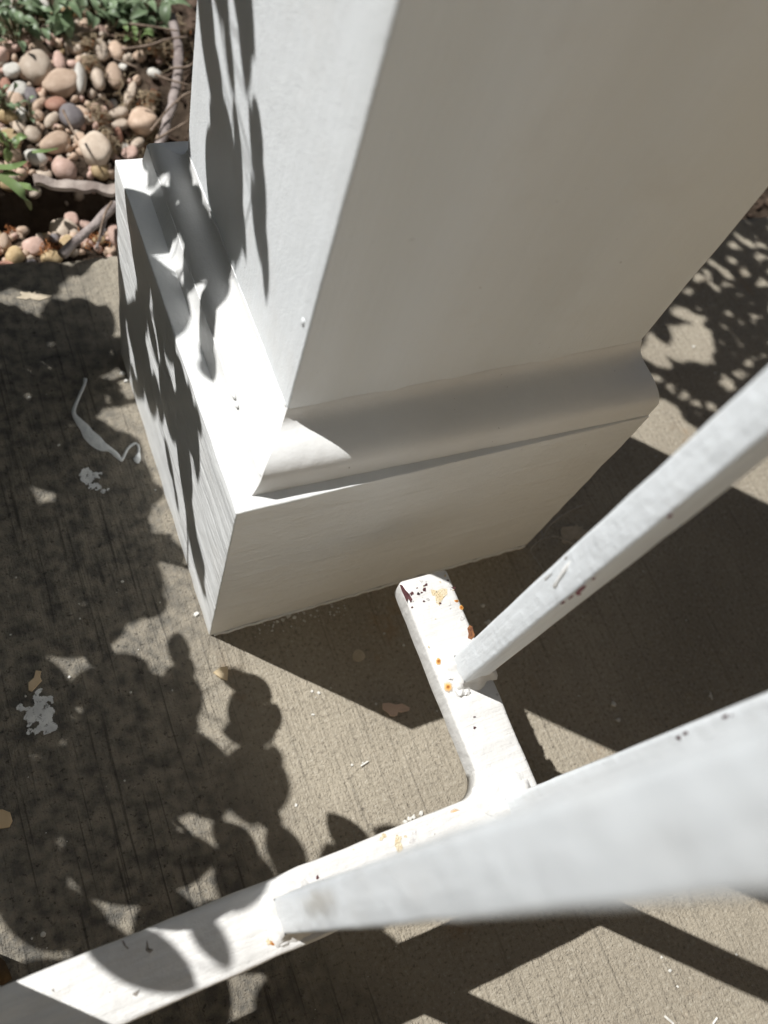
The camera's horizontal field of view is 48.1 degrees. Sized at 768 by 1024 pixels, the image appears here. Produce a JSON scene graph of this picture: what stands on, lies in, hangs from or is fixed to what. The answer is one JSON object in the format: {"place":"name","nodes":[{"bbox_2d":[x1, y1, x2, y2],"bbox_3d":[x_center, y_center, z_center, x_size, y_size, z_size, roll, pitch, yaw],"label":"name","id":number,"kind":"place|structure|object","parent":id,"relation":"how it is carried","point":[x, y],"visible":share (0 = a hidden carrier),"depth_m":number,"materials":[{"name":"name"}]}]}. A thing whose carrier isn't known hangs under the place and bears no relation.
{"place":"outdoors","nodes":[
{"label":"outdoors","id":0,"kind":"place"},
{"bbox_2d":[0,217,767,1023],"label":"concrete path","id":1,"kind":"structure","parent":0,"point":[154,769],"depth_m":0.41,"materials":[{"name":"concrete"}]},
{"bbox_2d":[0,958,11,985],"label":"dead leaf","id":2,"kind":"object","parent":1,"relation":"on","point":[5,976],"visible":1,"depth_m":0.34,"materials":[{"name":"brown plant"}]},
{"bbox_2d":[0,809,11,828],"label":"paint flake","id":3,"kind":"object","parent":1,"relation":"on","point":[5,819],"visible":1,"depth_m":0.36,"materials":[{"name":"beige paint"}]},
{"bbox_2d":[28,670,41,691],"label":"dead leaf","id":4,"kind":"object","parent":1,"relation":"on","point":[34,682],"visible":1,"depth_m":0.39,"materials":[{"name":"beige plant"}]},
{"bbox_2d":[213,666,227,679],"bbox_3d":[-0.077,0.077,0.410,0.008,0.003,0.007,-14,69,-22],"label":"paint flake","id":5,"kind":"object","parent":1,"relation":"on","point":[221,672],"visible":1,"depth_m":0.41,"materials":[{"name":"beige paint"}]},
{"bbox_2d":[0,367,767,1023],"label":"railing","id":6,"kind":"object","parent":1,"relation":"on","point":[678,815],"visible":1,"depth_m":0.20,"materials":[{"name":"white metal"}]},
{"bbox_2d":[382,703,409,715],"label":"dead leaf","id":7,"kind":"object","parent":1,"relation":"on","point":[390,709],"visible":1,"depth_m":0.42,"materials":[{"name":"brown plant"}]},
{"bbox_2d":[115,0,767,635],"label":"porch column","id":8,"kind":"structure","parent":1,"relation":"on","point":[403,284],"depth_m":0.29,"materials":[{"name":"white paint"}]},
{"bbox_2d":[0,0,767,264],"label":"gravel bed","id":9,"kind":"object","parent":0,"point":[98,94],"visible":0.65,"depth_m":0.56,"materials":[{"name":"beige gravel"}]},
{"bbox_2d":[0,82,17,111],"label":"weed","id":10,"kind":"object","parent":9,"relation":"on","point":[4,104],"visible":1,"depth_m":0.53,"materials":[{"name":"green plant"}]},
{"bbox_2d":[0,130,27,161],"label":"weed","id":11,"kind":"object","parent":9,"relation":"on","point":[14,141],"visible":1,"depth_m":0.52,"materials":[{"name":"green plant"}]},
{"bbox_2d":[0,7,27,53],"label":"weed","id":12,"kind":"object","parent":9,"relation":"on","point":[12,12],"visible":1,"depth_m":0.56,"materials":[{"name":"green plant"}]},
{"bbox_2d":[14,95,36,124],"bbox_3d":[-0.221,-0.249,0.537,0.014,0.021,0.012,27,60,-1],"label":"weed","id":13,"kind":"object","parent":9,"relation":"on","point":[31,119],"visible":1,"depth_m":0.53,"materials":[{"name":"green plant"}]},
{"bbox_2d":[0,0,53,27],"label":"weed","id":14,"kind":"object","parent":9,"relation":"on","point":[4,11],"visible":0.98,"depth_m":0.56,"materials":[{"name":"green plant"}]},
{"bbox_2d":[0,148,57,209],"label":"weed","id":15,"kind":"object","parent":9,"relation":"on","point":[16,187],"visible":1,"depth_m":0.49,"materials":[{"name":"green plant"}]},
{"bbox_2d":[0,0,62,41],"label":"weed","id":16,"kind":"object","parent":9,"relation":"on","point":[33,29],"visible":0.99,"depth_m":0.57,"materials":[{"name":"green plant"}]},
{"bbox_2d":[22,0,88,39],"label":"weed","id":17,"kind":"object","parent":9,"relation":"on","point":[65,18],"visible":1,"depth_m":0.57,"materials":[{"name":"green plant"}]},
{"bbox_2d":[62,109,78,140],"bbox_3d":[-0.188,-0.232,0.516,0.004,0.002,0.025,-14,69,-22],"label":"twig","id":18,"kind":"object","parent":9,"relation":"on","point":[67,120],"visible":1,"depth_m":0.52,"materials":[{"name":"brown wood"}]},
{"bbox_2d":[32,174,114,196],"bbox_3d":[-0.179,-0.190,0.502,0.049,0.008,0.009,1,64,-15],"label":"root","id":19,"kind":"object","parent":9,"relation":"on","point":[78,186],"visible":0.92,"depth_m":0.50,"materials":[{"name":"beige wood"}]},
{"bbox_2d":[57,197,115,258],"bbox_3d":[-0.169,-0.164,0.497,0.006,0.005,0.054,30,60,1],"label":"root","id":20,"kind":"object","parent":9,"relation":"on","point":[72,244],"visible":0.84,"depth_m":0.49,"materials":[{"name":"grey wood"}]},
{"bbox_2d":[61,0,126,28],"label":"weed","id":21,"kind":"object","parent":9,"relation":"on","point":[93,7],"visible":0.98,"depth_m":0.58,"materials":[{"name":"green plant"}]},
{"bbox_2d":[95,220,106,248],"bbox_3d":[-0.165,-0.164,0.503,0.002,0.002,0.026,10,62,-11],"label":"root","id":22,"kind":"object","parent":9,"relation":"on","point":[102,232],"visible":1,"depth_m":0.50,"materials":[{"name":"wood"}]},
{"bbox_2d":[97,200,112,241],"bbox_3d":[-0.160,-0.166,0.491,0.003,0.002,0.032,12,61,-10],"label":"twig","id":23,"kind":"object","parent":9,"relation":"on","point":[105,213],"visible":1,"depth_m":0.49,"materials":[{"name":"wood"}]},
{"bbox_2d":[114,57,137,68],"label":"twig","id":24,"kind":"object","parent":9,"relation":"on","point":[121,61],"visible":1,"depth_m":0.55,"materials":[{"name":"brown wood"}]},
{"bbox_2d":[98,0,156,27],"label":"weed","id":25,"kind":"object","parent":9,"relation":"on","point":[140,19],"visible":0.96,"depth_m":0.59,"materials":[{"name":"green plant"}]},
{"bbox_2d":[122,24,153,50],"bbox_3d":[-0.168,-0.322,0.587,0.020,0.022,0.015,-14,69,-22],"label":"weed","id":26,"kind":"object","parent":9,"relation":"on","point":[136,39],"visible":0.98,"depth_m":0.58,"materials":[{"name":"green plant"}]},
{"bbox_2d":[115,0,190,34],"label":"weed","id":27,"kind":"object","parent":9,"relation":"on","point":[139,8],"visible":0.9,"depth_m":0.59,"materials":[{"name":"green plant"}]},
{"bbox_2d":[130,23,177,31],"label":"twig","id":28,"kind":"object","parent":9,"relation":"on","point":[144,25],"visible":1,"depth_m":0.57,"materials":[{"name":"brown wood"}]},
{"bbox_2d":[121,36,187,50],"bbox_3d":[-0.150,-0.308,0.565,0.048,0.002,0.003,-29,75,-26],"label":"twig","id":29,"kind":"object","parent":9,"relation":"on","point":[142,46],"visible":1,"depth_m":0.56,"materials":[{"name":"brown wood"}]},
{"bbox_2d":[150,101,175,131],"bbox_3d":[-0.138,-0.248,0.538,0.002,0.002,0.033,25,60,-3],"label":"twig","id":30,"kind":"object","parent":9,"relation":"on","point":[158,121],"visible":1,"depth_m":0.54,"materials":[{"name":"wood"}]},
{"bbox_2d":[155,13,183,142],"bbox_3d":[-0.139,-0.279,0.561,0.014,0.006,0.134,5,63,-13],"label":"root","id":31,"kind":"object","parent":9,"relation":"on","point":[175,89],"visible":0.9,"depth_m":0.56,"materials":[{"name":"grey wood"}]},
{"bbox_2d":[154,73,188,85],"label":"twig","id":32,"kind":"object","parent":9,"relation":"on","point":[164,78],"visible":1,"depth_m":0.55,"materials":[{"name":"brown wood"}]},
{"bbox_2d":[155,120,188,140],"bbox_3d":[-0.131,-0.237,0.535,0.002,0.002,0.028,40,61,6],"label":"twig","id":33,"kind":"object","parent":9,"relation":"on","point":[168,132],"visible":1,"depth_m":0.53,"materials":[{"name":"brown wood"}]},
{"bbox_2d":[169,62,192,69],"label":"twig","id":34,"kind":"object","parent":9,"relation":"on","point":[180,67],"visible":0.73,"depth_m":0.56,"materials":[{"name":"wood"}]},
{"bbox_2d":[176,91,190,103],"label":"twig","id":35,"kind":"object","parent":9,"relation":"on","point":[181,97],"visible":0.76,"depth_m":0.55,"materials":[{"name":"brown wood"}]},
{"bbox_2d":[530,504,583,575],"bbox_3d":[0.098,0.012,0.489,0.024,0.007,0.057,24,60,-3],"label":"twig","id":36,"kind":"object","parent":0,"point":[541,538],"visible":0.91,"depth_m":0.48,"materials":[{"name":"brown wood"}]}
]}

